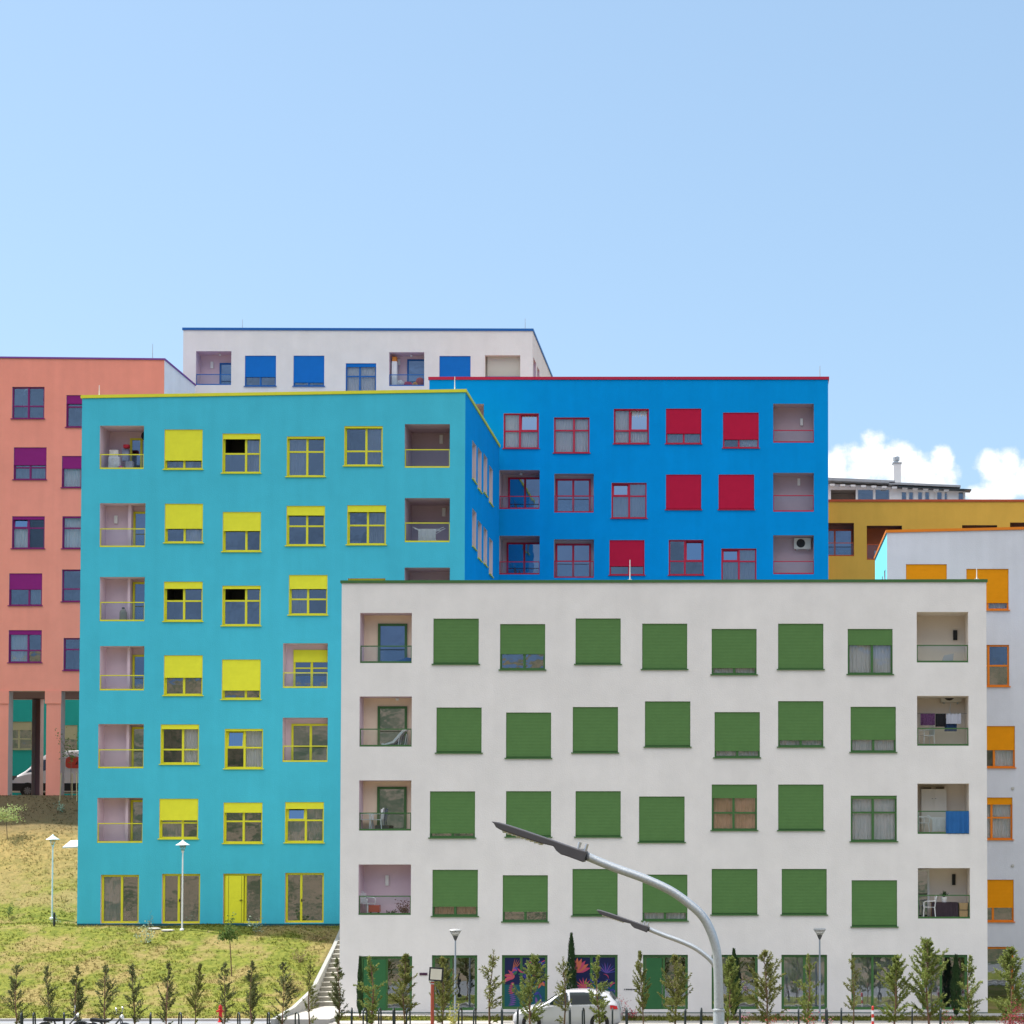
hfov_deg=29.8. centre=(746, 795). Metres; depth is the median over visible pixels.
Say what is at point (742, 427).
window
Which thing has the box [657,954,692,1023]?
young conifer
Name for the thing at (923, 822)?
plastic chair
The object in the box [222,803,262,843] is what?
window
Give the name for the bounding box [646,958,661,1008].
door leaf
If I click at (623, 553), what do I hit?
window
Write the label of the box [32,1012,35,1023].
hoop bollard
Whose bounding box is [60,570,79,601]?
window
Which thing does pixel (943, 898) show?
potted plant
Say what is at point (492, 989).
young conifer
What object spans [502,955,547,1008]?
window
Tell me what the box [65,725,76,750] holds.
window
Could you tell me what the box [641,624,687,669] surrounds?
window
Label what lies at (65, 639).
window
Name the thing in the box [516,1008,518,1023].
hoop bollard
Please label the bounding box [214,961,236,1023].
young conifer
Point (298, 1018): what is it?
hoop bollard
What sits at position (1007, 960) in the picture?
young conifer
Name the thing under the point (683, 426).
window
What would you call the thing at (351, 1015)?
hoop bollard
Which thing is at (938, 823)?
drying rack
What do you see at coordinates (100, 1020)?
moped
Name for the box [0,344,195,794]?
apartment block
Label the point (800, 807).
window
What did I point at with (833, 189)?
sky
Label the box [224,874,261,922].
window
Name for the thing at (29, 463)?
window
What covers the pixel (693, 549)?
window
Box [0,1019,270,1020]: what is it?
kerb
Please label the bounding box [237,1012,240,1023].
hoop bollard
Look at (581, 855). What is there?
street lamp
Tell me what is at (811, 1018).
flowering shrub
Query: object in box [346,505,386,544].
window
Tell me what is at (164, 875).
window
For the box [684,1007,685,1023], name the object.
hoop bollard
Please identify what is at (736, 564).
window
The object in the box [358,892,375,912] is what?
plastic chair
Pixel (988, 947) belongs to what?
window
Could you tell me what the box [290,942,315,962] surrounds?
garden shrub
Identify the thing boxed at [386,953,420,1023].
young conifer
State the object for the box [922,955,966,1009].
window
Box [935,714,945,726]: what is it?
hanging laundry
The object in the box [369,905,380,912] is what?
storage crate
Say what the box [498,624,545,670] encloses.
window
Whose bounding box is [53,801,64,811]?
garden shrub
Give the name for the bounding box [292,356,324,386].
window
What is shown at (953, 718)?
hanging laundry
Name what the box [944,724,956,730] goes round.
hanging laundry
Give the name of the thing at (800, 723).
window
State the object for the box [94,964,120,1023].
young conifer
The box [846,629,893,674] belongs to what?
window
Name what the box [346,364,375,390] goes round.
window
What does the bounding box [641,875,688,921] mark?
window
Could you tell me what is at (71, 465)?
window
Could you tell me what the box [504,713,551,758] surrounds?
window
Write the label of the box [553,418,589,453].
window
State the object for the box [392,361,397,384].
cabinet
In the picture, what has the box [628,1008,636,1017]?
flowering shrub
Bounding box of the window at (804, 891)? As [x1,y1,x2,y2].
[780,869,827,915]
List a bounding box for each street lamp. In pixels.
[492,821,724,1023]
[597,910,723,1008]
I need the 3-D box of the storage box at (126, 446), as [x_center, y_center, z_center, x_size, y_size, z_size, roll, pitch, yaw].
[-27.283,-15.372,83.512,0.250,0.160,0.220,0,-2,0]
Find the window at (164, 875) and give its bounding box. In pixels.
[163,874,199,922]
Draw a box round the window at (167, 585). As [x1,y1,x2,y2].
[162,582,203,621]
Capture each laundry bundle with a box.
[397,380,403,384]
[416,377,423,384]
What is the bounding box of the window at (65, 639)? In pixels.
[62,638,79,670]
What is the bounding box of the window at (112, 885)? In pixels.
[101,875,138,922]
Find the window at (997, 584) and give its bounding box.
[966,569,1009,610]
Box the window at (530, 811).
[504,791,551,837]
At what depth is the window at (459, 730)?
72.13 m
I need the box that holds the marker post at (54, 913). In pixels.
[53,912,55,926]
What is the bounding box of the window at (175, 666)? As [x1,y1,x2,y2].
[162,655,203,695]
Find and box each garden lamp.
[46,834,59,918]
[176,840,188,930]
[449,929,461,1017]
[813,928,825,1020]
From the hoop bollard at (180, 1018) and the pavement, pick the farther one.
the pavement
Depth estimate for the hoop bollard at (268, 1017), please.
63.90 m
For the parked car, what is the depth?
66.99 m
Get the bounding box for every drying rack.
[413,527,443,540]
[927,815,945,831]
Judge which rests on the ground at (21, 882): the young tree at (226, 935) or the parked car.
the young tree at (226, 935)
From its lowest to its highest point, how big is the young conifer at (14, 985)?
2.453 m
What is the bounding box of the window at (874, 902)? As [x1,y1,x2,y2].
[850,880,898,927]
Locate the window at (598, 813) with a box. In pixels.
[574,791,621,837]
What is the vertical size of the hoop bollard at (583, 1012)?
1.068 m
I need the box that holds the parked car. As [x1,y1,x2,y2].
[513,988,622,1023]
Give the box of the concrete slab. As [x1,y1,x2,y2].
[62,840,77,847]
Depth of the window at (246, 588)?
82.74 m
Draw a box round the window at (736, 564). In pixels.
[721,549,755,579]
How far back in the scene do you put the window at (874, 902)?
71.94 m
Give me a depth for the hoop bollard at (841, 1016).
63.30 m
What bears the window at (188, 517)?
in the apartment block at (229, 541)
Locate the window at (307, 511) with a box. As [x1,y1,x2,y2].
[285,506,325,545]
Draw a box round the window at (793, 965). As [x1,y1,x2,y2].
[781,955,826,1008]
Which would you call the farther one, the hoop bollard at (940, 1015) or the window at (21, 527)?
the window at (21, 527)
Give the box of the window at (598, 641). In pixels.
[574,619,621,664]
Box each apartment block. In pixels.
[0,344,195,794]
[12,700,78,794]
[77,378,499,926]
[182,319,552,392]
[339,568,987,1012]
[428,377,828,579]
[828,499,1023,578]
[874,527,1023,998]
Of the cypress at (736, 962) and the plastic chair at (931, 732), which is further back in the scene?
the plastic chair at (931, 732)
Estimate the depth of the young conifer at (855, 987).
64.84 m
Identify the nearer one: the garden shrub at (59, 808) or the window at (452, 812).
the window at (452, 812)
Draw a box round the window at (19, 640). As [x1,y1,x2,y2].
[7,630,41,662]
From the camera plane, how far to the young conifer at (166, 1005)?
64.80 m
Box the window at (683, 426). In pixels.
[665,409,701,443]
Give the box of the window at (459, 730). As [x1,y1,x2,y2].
[435,708,482,753]
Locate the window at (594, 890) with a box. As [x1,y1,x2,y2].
[571,869,618,916]
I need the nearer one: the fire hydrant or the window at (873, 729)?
the fire hydrant
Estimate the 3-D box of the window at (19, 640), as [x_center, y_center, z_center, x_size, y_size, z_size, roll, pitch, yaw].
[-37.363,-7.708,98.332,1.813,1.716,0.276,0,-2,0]
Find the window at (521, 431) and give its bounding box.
[502,414,539,448]
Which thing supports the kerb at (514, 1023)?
on the road
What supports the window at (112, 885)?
in the apartment block at (229, 541)
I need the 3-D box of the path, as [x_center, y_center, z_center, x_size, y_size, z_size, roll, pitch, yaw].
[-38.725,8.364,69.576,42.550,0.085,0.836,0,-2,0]
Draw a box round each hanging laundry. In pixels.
[920,713,934,724]
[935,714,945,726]
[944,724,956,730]
[946,713,960,723]
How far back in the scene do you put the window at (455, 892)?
71.96 m
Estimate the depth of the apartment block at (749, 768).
72.07 m
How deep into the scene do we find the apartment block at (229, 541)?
82.75 m
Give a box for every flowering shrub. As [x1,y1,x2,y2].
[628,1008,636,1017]
[736,1012,751,1023]
[806,1011,818,1023]
[942,1009,956,1023]
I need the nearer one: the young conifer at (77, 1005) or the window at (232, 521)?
the young conifer at (77, 1005)
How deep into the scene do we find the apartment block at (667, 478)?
95.04 m
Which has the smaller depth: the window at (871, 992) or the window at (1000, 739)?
the window at (871, 992)
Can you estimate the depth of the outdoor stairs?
75.97 m
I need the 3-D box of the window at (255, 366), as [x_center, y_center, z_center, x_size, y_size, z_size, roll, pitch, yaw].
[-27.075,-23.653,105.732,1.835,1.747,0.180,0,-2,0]
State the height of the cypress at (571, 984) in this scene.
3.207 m
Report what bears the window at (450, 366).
in the apartment block at (230, 360)
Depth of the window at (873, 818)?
72.17 m
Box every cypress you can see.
[356,956,362,1017]
[565,932,577,989]
[726,947,740,1017]
[949,954,962,1017]
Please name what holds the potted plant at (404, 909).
on the apartment block at (749, 768)
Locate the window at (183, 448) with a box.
[163,430,203,469]
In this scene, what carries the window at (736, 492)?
in the apartment block at (667, 478)
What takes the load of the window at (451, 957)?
in the apartment block at (749, 768)
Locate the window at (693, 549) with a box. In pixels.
[668,540,704,575]
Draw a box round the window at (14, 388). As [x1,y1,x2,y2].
[10,387,44,418]
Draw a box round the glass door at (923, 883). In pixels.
[918,869,929,915]
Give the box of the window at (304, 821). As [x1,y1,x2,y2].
[283,802,324,842]
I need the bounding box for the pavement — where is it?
[278,1006,1023,1023]
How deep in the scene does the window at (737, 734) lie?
72.13 m
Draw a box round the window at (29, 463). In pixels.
[12,448,46,479]
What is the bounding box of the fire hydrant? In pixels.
[216,1005,223,1021]
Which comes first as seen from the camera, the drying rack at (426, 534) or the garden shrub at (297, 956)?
the garden shrub at (297, 956)
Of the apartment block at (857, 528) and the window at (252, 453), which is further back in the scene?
the apartment block at (857, 528)
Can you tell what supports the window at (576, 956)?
in the apartment block at (749, 768)
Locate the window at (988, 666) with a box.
[986,645,1010,686]
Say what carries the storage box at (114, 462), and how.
on the apartment block at (229, 541)
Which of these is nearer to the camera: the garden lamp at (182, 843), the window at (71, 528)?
the garden lamp at (182, 843)
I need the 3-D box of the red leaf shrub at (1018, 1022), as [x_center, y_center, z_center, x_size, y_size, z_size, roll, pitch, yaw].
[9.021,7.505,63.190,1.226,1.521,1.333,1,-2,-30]
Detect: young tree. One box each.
[0,803,27,838]
[55,727,78,800]
[214,912,242,975]
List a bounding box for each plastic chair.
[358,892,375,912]
[369,808,384,828]
[918,725,934,743]
[918,812,929,831]
[923,896,936,916]
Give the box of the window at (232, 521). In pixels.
[221,512,261,551]
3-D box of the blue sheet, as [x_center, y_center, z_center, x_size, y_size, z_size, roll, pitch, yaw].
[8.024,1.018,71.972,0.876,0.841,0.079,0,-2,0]
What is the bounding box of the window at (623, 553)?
[608,540,644,575]
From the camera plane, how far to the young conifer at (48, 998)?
64.64 m
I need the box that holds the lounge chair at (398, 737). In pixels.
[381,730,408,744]
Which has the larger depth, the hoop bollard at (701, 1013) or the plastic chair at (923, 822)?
the plastic chair at (923, 822)
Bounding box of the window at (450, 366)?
[440,356,470,376]
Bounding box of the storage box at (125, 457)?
[122,449,129,461]
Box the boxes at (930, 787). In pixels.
[921,787,943,788]
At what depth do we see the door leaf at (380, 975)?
71.87 m
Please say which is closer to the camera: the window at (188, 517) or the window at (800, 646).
the window at (800, 646)
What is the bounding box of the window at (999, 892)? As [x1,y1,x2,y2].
[987,880,1014,921]
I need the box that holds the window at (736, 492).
[718,475,754,509]
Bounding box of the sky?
[0,0,1023,498]
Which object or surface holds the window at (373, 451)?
in the apartment block at (229, 541)
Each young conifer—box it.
[0,964,31,1023]
[39,965,57,1022]
[65,965,87,1021]
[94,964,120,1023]
[123,963,148,1023]
[156,962,178,1023]
[185,963,206,1023]
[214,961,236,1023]
[240,960,261,1023]
[268,962,300,1023]
[302,960,319,1023]
[327,957,349,1023]
[353,956,386,1023]
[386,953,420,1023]
[429,956,458,1023]
[478,949,509,1023]
[511,953,548,1023]
[553,956,572,1023]
[584,955,612,1023]
[632,950,651,1023]
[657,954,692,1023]
[713,955,745,1023]
[742,950,788,1023]
[793,954,822,1023]
[842,953,861,1023]
[873,953,916,1023]
[900,937,951,1023]
[956,955,983,1023]
[986,945,1023,1021]
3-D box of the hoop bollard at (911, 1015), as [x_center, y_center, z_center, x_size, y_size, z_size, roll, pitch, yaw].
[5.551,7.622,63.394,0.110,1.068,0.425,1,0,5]
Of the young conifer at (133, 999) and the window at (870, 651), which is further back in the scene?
the window at (870, 651)
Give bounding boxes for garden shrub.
[5,903,13,916]
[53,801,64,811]
[134,922,154,942]
[244,916,265,931]
[282,977,305,991]
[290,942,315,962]
[308,932,331,941]
[447,1001,460,1023]
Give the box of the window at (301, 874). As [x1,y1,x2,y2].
[286,873,323,922]
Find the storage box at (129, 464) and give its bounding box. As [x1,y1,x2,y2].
[125,461,133,467]
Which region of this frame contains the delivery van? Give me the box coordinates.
[12,750,78,794]
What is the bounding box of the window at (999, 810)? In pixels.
[987,798,1013,839]
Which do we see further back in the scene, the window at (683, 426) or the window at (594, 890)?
the window at (683, 426)
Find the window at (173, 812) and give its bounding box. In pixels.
[157,799,198,839]
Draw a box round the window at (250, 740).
[223,729,263,768]
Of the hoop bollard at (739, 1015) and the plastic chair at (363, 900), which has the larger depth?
the plastic chair at (363, 900)
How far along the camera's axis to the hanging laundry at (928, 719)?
72.36 m
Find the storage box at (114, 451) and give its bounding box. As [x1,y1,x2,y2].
[109,450,119,456]
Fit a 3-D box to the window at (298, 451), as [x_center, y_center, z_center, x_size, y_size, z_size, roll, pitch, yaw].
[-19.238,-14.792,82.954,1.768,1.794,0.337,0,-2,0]
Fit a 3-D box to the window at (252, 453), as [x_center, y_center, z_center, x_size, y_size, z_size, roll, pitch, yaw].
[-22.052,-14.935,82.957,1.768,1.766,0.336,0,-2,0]
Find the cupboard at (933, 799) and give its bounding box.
[921,789,946,831]
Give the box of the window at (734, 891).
[710,869,758,915]
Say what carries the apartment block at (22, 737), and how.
on the ground at (21, 882)
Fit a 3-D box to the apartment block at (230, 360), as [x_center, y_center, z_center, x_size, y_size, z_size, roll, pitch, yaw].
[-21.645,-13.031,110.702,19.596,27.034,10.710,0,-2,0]
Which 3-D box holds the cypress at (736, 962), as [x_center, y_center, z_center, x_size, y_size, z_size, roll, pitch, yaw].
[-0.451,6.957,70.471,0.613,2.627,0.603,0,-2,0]
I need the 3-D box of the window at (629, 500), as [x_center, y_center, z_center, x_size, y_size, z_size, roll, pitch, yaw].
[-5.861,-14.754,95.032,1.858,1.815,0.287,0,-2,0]
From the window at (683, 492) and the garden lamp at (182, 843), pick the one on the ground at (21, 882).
the garden lamp at (182, 843)
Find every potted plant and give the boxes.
[395,899,409,912]
[940,891,948,901]
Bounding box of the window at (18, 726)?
[13,722,31,749]
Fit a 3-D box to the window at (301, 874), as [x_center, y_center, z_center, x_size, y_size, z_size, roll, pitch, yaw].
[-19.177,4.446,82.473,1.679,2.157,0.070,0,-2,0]
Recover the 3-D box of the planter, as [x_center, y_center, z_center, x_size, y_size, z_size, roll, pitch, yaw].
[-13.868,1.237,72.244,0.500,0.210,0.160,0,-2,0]
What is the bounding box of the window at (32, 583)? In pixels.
[7,574,42,605]
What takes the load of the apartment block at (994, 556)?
on the ground at (21, 882)
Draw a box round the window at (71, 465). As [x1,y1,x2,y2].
[60,456,81,487]
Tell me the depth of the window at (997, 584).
79.32 m
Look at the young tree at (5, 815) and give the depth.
92.70 m
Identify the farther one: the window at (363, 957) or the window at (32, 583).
the window at (32, 583)
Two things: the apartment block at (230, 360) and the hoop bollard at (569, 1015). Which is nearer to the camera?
the hoop bollard at (569, 1015)
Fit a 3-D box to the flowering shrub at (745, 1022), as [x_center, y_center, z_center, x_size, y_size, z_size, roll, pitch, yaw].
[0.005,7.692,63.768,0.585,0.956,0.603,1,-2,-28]
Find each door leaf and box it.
[225,876,243,922]
[363,959,385,1009]
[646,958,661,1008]
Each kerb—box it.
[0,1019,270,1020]
[0,1023,1017,1023]
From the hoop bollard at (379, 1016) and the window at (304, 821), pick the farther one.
the window at (304, 821)
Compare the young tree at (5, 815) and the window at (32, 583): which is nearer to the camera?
the young tree at (5, 815)
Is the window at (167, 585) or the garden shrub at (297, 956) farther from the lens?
the window at (167, 585)
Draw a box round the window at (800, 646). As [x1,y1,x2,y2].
[777,624,824,669]
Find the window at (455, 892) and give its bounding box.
[431,870,478,916]
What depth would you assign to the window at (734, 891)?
71.96 m
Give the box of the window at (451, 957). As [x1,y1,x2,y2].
[432,955,476,1009]
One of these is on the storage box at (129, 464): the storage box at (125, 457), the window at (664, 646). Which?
the storage box at (125, 457)
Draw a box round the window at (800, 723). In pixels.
[777,701,824,747]
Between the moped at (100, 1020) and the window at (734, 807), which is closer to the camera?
the moped at (100, 1020)
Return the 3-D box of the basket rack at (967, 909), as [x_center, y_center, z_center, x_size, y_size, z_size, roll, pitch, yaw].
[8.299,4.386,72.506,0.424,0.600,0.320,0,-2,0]
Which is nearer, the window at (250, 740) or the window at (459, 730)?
the window at (459, 730)
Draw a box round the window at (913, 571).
[906,564,946,578]
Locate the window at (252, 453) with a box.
[221,434,261,473]
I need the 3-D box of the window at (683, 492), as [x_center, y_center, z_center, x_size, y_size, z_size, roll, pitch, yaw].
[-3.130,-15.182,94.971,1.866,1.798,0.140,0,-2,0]
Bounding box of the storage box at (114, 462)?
[108,457,120,467]
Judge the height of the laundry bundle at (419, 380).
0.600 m
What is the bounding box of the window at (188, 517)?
[163,504,203,543]
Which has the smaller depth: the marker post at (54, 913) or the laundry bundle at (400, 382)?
the marker post at (54, 913)
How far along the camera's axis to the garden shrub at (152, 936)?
79.34 m
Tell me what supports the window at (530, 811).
in the apartment block at (749, 768)
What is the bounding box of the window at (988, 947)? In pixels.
[988,947,1013,998]
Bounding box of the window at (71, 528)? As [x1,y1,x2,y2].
[61,516,80,548]
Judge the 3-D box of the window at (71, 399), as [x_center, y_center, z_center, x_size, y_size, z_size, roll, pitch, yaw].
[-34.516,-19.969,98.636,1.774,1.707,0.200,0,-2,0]
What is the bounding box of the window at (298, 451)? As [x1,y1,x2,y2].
[285,437,325,476]
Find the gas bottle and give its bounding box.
[119,607,126,619]
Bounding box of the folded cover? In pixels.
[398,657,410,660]
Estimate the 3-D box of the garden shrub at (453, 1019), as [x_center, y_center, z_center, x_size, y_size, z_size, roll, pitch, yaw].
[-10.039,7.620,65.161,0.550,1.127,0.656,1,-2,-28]
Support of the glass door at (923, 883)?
attached to the apartment block at (749, 768)
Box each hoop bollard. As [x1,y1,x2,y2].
[20,1012,22,1023]
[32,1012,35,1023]
[149,1012,151,1023]
[178,1012,181,1023]
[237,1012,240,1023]
[267,1012,269,1023]
[294,1012,299,1023]
[351,1007,352,1023]
[362,1008,367,1023]
[378,1008,381,1023]
[392,1008,395,1023]
[406,1007,410,1023]
[458,1008,462,1023]
[473,1008,476,1023]
[501,1008,502,1023]
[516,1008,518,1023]
[569,1008,570,1023]
[582,1008,584,1023]
[625,1007,627,1023]
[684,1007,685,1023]
[700,1007,702,1023]
[739,1008,740,1023]
[825,1007,827,1023]
[840,1008,841,1023]
[911,1008,912,1023]
[939,1008,941,1023]
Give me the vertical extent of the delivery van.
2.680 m
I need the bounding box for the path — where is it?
[0,1021,270,1023]
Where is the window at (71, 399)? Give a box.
[65,395,81,427]
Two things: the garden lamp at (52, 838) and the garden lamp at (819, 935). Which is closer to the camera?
the garden lamp at (819, 935)
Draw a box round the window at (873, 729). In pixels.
[849,707,896,752]
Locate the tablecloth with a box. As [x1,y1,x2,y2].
[932,902,957,916]
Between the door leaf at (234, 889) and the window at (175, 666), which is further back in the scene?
the window at (175, 666)
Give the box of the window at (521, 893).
[501,875,548,922]
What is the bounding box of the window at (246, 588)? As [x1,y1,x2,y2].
[220,586,261,625]
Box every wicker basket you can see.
[959,903,967,909]
[959,910,967,916]
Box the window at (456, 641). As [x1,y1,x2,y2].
[432,619,479,664]
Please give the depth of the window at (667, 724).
72.13 m
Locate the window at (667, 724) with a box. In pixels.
[643,702,691,747]
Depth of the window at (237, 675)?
82.62 m
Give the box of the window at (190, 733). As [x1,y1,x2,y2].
[159,725,199,764]
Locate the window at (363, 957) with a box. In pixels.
[361,956,411,1010]
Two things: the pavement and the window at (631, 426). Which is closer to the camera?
the pavement
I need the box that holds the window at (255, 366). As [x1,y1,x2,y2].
[244,356,276,386]
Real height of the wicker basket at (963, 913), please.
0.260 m
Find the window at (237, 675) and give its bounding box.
[220,660,261,699]
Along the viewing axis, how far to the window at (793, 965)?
72.01 m
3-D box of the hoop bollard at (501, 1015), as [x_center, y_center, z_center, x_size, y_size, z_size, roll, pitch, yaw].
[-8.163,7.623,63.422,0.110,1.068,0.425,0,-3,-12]
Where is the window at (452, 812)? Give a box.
[428,791,475,838]
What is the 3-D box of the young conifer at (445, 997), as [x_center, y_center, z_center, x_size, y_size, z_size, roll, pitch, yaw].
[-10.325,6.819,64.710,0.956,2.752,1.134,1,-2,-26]
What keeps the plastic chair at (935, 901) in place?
on the apartment block at (749, 768)
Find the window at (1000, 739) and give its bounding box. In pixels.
[987,726,1015,767]
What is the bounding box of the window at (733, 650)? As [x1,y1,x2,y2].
[710,629,757,674]
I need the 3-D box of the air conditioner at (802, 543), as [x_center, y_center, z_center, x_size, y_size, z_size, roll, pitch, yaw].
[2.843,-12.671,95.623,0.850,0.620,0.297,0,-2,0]
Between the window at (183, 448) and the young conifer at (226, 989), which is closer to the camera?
the young conifer at (226, 989)
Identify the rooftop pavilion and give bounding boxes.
[828,456,970,498]
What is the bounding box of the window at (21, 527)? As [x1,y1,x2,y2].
[10,516,44,548]
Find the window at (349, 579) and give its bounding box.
[349,579,384,579]
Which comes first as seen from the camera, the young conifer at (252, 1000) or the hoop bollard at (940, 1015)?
the hoop bollard at (940, 1015)
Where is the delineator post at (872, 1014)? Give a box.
[872,1006,873,1023]
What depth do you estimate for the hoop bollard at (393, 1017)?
63.27 m
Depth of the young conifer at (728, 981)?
64.78 m
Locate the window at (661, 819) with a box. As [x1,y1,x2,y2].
[638,797,685,842]
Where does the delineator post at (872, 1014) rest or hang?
on the road
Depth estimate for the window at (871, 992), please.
72.01 m
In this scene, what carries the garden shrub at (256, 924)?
on the ground at (21, 882)
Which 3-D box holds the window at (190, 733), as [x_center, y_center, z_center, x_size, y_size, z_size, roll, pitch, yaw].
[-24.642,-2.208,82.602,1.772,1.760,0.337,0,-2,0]
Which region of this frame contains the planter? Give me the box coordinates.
[375,825,388,828]
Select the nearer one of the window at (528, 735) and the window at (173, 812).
the window at (528, 735)
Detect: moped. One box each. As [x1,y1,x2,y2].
[38,1009,86,1023]
[87,1007,128,1023]
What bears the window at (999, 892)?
in the apartment block at (994, 556)
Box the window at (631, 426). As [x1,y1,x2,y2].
[613,409,649,443]
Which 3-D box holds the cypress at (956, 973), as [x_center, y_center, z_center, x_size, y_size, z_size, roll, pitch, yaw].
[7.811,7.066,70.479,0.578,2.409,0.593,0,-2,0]
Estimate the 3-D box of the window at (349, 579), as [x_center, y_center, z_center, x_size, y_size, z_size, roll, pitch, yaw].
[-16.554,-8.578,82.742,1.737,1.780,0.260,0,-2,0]
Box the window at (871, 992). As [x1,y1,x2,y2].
[851,955,896,1009]
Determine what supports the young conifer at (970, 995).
on the verge
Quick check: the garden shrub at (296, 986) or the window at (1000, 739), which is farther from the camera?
the window at (1000, 739)
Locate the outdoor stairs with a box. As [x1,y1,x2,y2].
[271,929,339,1023]
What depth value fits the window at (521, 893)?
71.96 m
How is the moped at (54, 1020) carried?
on the verge
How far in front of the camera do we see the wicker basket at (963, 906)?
72.36 m
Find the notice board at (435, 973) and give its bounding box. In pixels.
[428,967,443,1023]
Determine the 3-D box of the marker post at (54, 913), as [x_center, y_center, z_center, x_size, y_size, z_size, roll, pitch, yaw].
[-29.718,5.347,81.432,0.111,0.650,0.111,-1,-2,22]
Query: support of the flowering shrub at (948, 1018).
on the verge
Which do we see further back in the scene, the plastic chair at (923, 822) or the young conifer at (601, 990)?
the plastic chair at (923, 822)
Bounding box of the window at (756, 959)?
[712,955,757,1008]
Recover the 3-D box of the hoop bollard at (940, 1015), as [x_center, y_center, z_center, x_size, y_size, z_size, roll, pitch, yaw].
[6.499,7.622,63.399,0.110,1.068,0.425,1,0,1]
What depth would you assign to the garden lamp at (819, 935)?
70.12 m
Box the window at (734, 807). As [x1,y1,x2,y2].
[710,785,757,830]
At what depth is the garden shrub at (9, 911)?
84.32 m
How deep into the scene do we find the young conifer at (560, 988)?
64.78 m
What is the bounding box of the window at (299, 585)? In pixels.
[287,575,327,615]
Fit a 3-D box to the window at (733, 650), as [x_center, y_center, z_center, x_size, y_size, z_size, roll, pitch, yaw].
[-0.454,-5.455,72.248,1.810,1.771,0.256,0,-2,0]
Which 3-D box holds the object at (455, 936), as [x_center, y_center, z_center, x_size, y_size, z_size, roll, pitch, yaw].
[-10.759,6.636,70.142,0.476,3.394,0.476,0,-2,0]
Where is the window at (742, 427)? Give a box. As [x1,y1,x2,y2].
[722,413,759,448]
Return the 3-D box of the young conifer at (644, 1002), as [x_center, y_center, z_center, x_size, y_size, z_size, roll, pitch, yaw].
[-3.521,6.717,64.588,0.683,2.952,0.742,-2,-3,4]
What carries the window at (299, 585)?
in the apartment block at (229, 541)
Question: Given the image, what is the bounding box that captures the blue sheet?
[946,811,968,832]
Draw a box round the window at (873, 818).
[849,796,897,841]
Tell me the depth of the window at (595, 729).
72.13 m
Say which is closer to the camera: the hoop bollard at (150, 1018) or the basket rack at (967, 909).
the hoop bollard at (150, 1018)
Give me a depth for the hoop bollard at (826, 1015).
63.33 m
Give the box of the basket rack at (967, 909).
[958,902,968,916]
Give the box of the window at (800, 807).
[777,785,824,830]
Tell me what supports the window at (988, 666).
in the apartment block at (994, 556)
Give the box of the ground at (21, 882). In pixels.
[0,795,1023,1020]
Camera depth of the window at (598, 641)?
72.22 m
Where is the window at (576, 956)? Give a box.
[572,955,617,998]
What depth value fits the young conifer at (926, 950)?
64.66 m
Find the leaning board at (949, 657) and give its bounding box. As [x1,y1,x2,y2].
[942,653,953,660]
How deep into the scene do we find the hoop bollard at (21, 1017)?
63.85 m
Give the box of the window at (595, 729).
[571,707,618,753]
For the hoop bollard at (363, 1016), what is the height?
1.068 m
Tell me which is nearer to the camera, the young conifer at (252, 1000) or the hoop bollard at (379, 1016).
the hoop bollard at (379, 1016)
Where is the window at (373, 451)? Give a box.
[343,426,383,466]
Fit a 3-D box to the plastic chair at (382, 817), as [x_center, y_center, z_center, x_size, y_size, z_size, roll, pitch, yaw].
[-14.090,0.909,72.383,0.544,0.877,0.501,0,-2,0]
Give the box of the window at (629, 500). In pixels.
[610,483,647,518]
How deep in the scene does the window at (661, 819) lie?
72.05 m
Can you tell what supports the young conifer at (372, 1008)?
on the verge
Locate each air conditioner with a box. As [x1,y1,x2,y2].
[794,538,810,550]
[940,698,961,703]
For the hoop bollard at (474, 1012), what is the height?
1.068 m
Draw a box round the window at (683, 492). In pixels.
[665,475,701,509]
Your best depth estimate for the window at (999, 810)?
79.15 m
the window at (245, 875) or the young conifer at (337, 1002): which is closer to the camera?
the young conifer at (337, 1002)
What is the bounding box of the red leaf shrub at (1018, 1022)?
[996,999,1023,1023]
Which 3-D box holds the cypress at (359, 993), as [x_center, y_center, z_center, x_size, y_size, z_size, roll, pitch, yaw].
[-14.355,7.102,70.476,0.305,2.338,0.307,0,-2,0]
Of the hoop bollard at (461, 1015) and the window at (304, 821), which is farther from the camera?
the window at (304, 821)
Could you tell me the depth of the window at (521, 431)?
95.24 m
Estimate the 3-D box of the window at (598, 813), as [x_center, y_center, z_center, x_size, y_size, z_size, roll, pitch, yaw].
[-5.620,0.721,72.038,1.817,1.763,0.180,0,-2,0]
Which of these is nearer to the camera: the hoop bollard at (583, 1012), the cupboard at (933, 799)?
the hoop bollard at (583, 1012)
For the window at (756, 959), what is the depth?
71.91 m
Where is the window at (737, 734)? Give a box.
[713,712,760,757]
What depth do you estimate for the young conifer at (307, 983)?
64.68 m
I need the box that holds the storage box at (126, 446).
[123,444,129,448]

